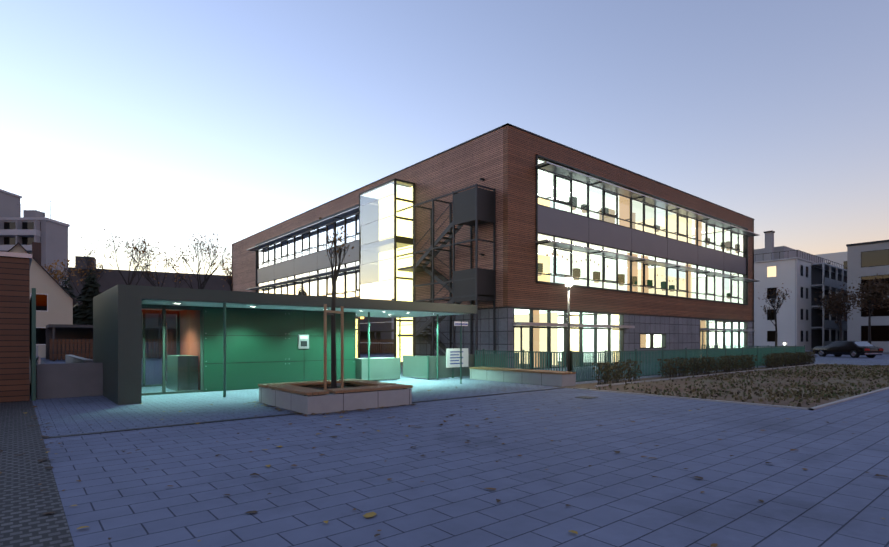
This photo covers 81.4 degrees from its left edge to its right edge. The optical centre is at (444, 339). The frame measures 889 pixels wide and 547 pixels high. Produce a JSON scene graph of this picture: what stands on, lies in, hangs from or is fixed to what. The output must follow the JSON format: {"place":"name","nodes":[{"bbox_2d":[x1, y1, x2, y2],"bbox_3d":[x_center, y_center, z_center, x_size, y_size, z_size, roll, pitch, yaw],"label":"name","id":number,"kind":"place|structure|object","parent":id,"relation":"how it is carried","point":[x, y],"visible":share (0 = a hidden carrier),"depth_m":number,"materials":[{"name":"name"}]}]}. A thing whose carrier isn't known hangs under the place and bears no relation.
{"place":"outdoors","nodes":[
{"label":"outdoors","id":0,"kind":"place"},
{"bbox_2d":[0,189,69,286],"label":"apartment slab","id":1,"kind":"structure","parent":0,"point":[28,228],"depth_m":102.39,"materials":[{"name":"grey paint"}]},
{"bbox_2d":[7,242,79,357],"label":"house","id":2,"kind":"structure","parent":0,"point":[56,302],"depth_m":41.78,"materials":[{"name":"paint"}]},
{"bbox_2d":[356,348,506,380],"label":"screen walls","id":3,"kind":"structure","parent":0,"point":[384,368],"depth_m":19.12,"materials":[{"name":"metal"}]},
{"bbox_2d":[0,351,888,546],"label":"ground sheets","id":4,"kind":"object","parent":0,"point":[26,503],"visible":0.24,"depth_m":10.49,"materials":[{"name":"concrete"}]},
{"bbox_2d":[30,288,102,400],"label":"low concrete wall","id":5,"kind":"structure","parent":4,"relation":"on","point":[74,376],"depth_m":13.02,"materials":[{"name":"grey concrete"}]},
{"bbox_2d":[93,284,476,404],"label":"pavilion","id":6,"kind":"structure","parent":4,"relation":"on","point":[241,344],"depth_m":14.85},
{"bbox_2d":[258,379,412,414],"bbox_3d":[-2.532,1.249,11.832,2.540,0.435,2.640,0,0,-40],"label":"planter bench","id":7,"kind":"object","parent":4,"relation":"on","point":[307,397],"visible":0.88,"depth_m":10.97,"materials":[{"name":"concrete"}]},
{"bbox_2d":[324,304,343,389],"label":"tree stakes","id":8,"kind":"object","parent":7,"relation":"on","point":[331,312],"visible":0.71,"depth_m":11.66,"materials":[{"name":"brown wood"}]},
{"bbox_2d":[319,217,354,388],"bbox_3d":[-2.509,-0.797,11.742,0.824,4.009,0.677,0,0,-40],"label":"young tree","id":9,"kind":"object","parent":7,"relation":"on","point":[334,276],"visible":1,"depth_m":11.80,"materials":[{"name":"brown plant"}]},
{"bbox_2d":[0,382,888,546],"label":"fallen leaves","id":10,"kind":"object","parent":4,"relation":"on","point":[369,514],"visible":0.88,"depth_m":6.82,"materials":[{"name":"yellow plant"}]},
{"bbox_2d":[454,321,467,383],"bbox_3d":[0.546,0.426,17.089,0.600,2.080,0.056,0,0,-40],"label":"sign post","id":11,"kind":"object","parent":4,"relation":"on","point":[460,323],"visible":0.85,"depth_m":17.07,"materials":[{"name":"grey metal"}]},
{"bbox_2d":[469,367,575,386],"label":"wall","id":12,"kind":"structure","parent":4,"relation":"on","point":[544,377],"depth_m":17.12,"materials":[{"name":"concrete"}]},
{"bbox_2d":[564,276,572,371],"bbox_3d":[4.018,-0.284,16.702,0.300,3.500,0.300,0,0,-40],"label":"street lamp","id":13,"kind":"object","parent":4,"relation":"on","point":[568,281],"visible":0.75,"depth_m":16.66,"materials":[{"name":"grey metal"}]},
{"bbox_2d":[475,345,804,381],"bbox_3d":[11.117,0.911,26.578,23.500,1.110,6.241,0,0,-40],"label":"fence","id":14,"kind":"object","parent":4,"relation":"on","point":[581,366],"visible":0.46,"depth_m":19.37,"materials":[{"name":"teal metal"}]},
{"bbox_2d":[592,351,816,384],"bbox_3d":[13.508,1.064,23.825,22.383,0.807,0.645,0,0,-40],"label":"hedge","id":15,"kind":"object","parent":4,"relation":"on","point":[776,360],"visible":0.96,"depth_m":21.35,"materials":[{"name":"green plant"}]},
{"bbox_2d":[573,363,888,409],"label":"kerbs","id":16,"kind":"structure","parent":4,"relation":"on","point":[840,401],"depth_m":13.37,"materials":[{"name":"concrete"}]},
{"bbox_2d":[588,363,888,406],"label":"planting bed","id":17,"kind":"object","parent":4,"relation":"on","point":[810,387],"depth_m":16.11,"materials":[{"name":"green plant"}]},
{"bbox_2d":[812,341,883,357],"bbox_3d":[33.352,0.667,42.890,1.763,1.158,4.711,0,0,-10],"label":"parked car","id":18,"kind":"object","parent":4,"relation":"on","point":[841,347],"visible":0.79,"depth_m":42.03,"materials":[{"name":"black metal"}]},
{"bbox_2d":[0,0,888,275],"label":"sky","id":19,"kind":"structure","parent":0,"point":[172,121],"materials":[{"name":"blue"}]},
{"bbox_2d":[7,350,888,546],"bbox_3d":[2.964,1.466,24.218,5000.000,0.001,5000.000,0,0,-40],"label":"ground","id":20,"kind":"structure","parent":0,"point":[834,494],"depth_m":5.53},
{"bbox_2d":[0,251,31,402],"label":"timber shed","id":21,"kind":"structure","parent":20,"relation":"on","point":[14,327],"depth_m":12.11,"materials":[{"name":"brown wood"}]},
{"bbox_2d":[44,258,81,283],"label":"bare tree","id":22,"kind":"object","parent":20,"relation":"on","point":[58,272],"visible":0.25,"depth_m":80.96,"materials":[{"name":"brown plant"}]},
{"bbox_2d":[60,275,78,324],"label":"conifer","id":23,"kind":"object","parent":20,"relation":"on","point":[65,284],"visible":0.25,"depth_m":56.32,"materials":[{"name":"green plant"}]},
{"bbox_2d":[56,242,113,295],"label":"bare tree","id":24,"kind":"object","parent":20,"relation":"on","point":[90,267],"visible":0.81,"depth_m":75.97,"materials":[{"name":"brown plant"}]},
{"bbox_2d":[73,268,100,324],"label":"conifer","id":25,"kind":"object","parent":20,"relation":"on","point":[84,312],"visible":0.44,"depth_m":53.48,"materials":[{"name":"green plant"}]},
{"bbox_2d":[36,324,175,360],"bbox_3d":[-22.562,0.216,39.397,14.200,2.500,12.000,0,0,-40],"label":"carport pergola","id":26,"kind":"object","parent":20,"relation":"on","point":[62,340],"visible":0.21,"depth_m":38.12,"materials":[{"name":"brown wood"}]},
{"bbox_2d":[81,229,161,284],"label":"bare tree","id":27,"kind":"object","parent":20,"relation":"on","point":[140,256],"visible":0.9,"depth_m":74.23,"materials":[{"name":"brown plant"}]},
{"bbox_2d":[68,256,231,325],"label":"building roof","id":28,"kind":"structure","parent":20,"relation":"on","point":[108,280],"depth_m":177.52,"materials":[{"name":"grey"}]},
{"bbox_2d":[124,238,196,325],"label":"bare tree","id":29,"kind":"object","parent":20,"relation":"on","point":[149,279],"visible":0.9,"depth_m":74.19,"materials":[{"name":"brown plant"}]},
{"bbox_2d":[165,231,231,288],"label":"bare tree","id":30,"kind":"object","parent":20,"relation":"on","point":[208,262],"visible":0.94,"depth_m":73.78,"materials":[{"name":"brown plant"}]},
{"bbox_2d":[214,252,231,290],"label":"bare tree","id":31,"kind":"object","parent":20,"relation":"on","point":[226,269],"visible":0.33,"depth_m":73.66,"materials":[{"name":"brown plant"}]},
{"bbox_2d":[43,388,597,438],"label":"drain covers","id":32,"kind":"object","parent":20,"relation":"on","point":[585,397],"visible":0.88,"depth_m":9.30,"materials":[{"name":"metal"}]},
{"bbox_2d":[397,178,495,355],"bbox_3d":[-0.111,-3.137,26.902,1.290,9.554,6.540,0,0,-40],"label":"steel stair","id":33,"kind":"object","parent":20,"relation":"on","point":[476,206],"visible":0.85,"depth_m":25.20,"materials":[{"name":"grey metal"}]},
{"bbox_2d":[758,283,791,345],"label":"tree","id":34,"kind":"object","parent":20,"relation":"on","point":[772,299],"visible":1,"depth_m":55.31,"materials":[{"name":"brown plant"}]},
{"bbox_2d":[813,284,860,340],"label":"tree","id":35,"kind":"object","parent":20,"relation":"on","point":[834,305],"visible":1,"depth_m":50.29,"materials":[{"name":"brown plant"}]},
{"bbox_2d":[846,274,888,343],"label":"tree","id":36,"kind":"object","parent":20,"relation":"on","point":[874,295],"visible":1,"depth_m":45.30,"materials":[{"name":"brown plant"}]},
{"bbox_2d":[231,123,754,367],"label":"building","id":37,"kind":"structure","parent":0,"point":[501,160],"depth_m":29.35,"materials":[{"name":"brown brick"}]},
{"bbox_2d":[246,154,758,368],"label":"window frames","id":38,"kind":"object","parent":37,"relation":"attached to","point":[553,222],"depth_m":32.32,"materials":[{"name":"grey metal"}]},
{"bbox_2d":[356,160,742,367],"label":"windows","id":39,"kind":"structure","parent":37,"relation":"in","point":[403,291],"depth_m":32.90,"materials":[{"name":"clear glass"}]},
{"bbox_2d":[754,230,846,349],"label":"white apartment house","id":40,"kind":"structure","parent":0,"point":[803,277],"depth_m":71.57,"materials":[{"name":"grey paint"}]},
{"bbox_2d":[815,251,846,268],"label":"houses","id":41,"kind":"structure","parent":0,"point":[839,257],"depth_m":92.08,"materials":[{"name":"grey"}]},
{"bbox_2d":[846,240,888,351],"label":"grey block","id":42,"kind":"structure","parent":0,"point":[866,261],"depth_m":62.43,"materials":[{"name":"plaster"},{"name":"glass"}]}
]}

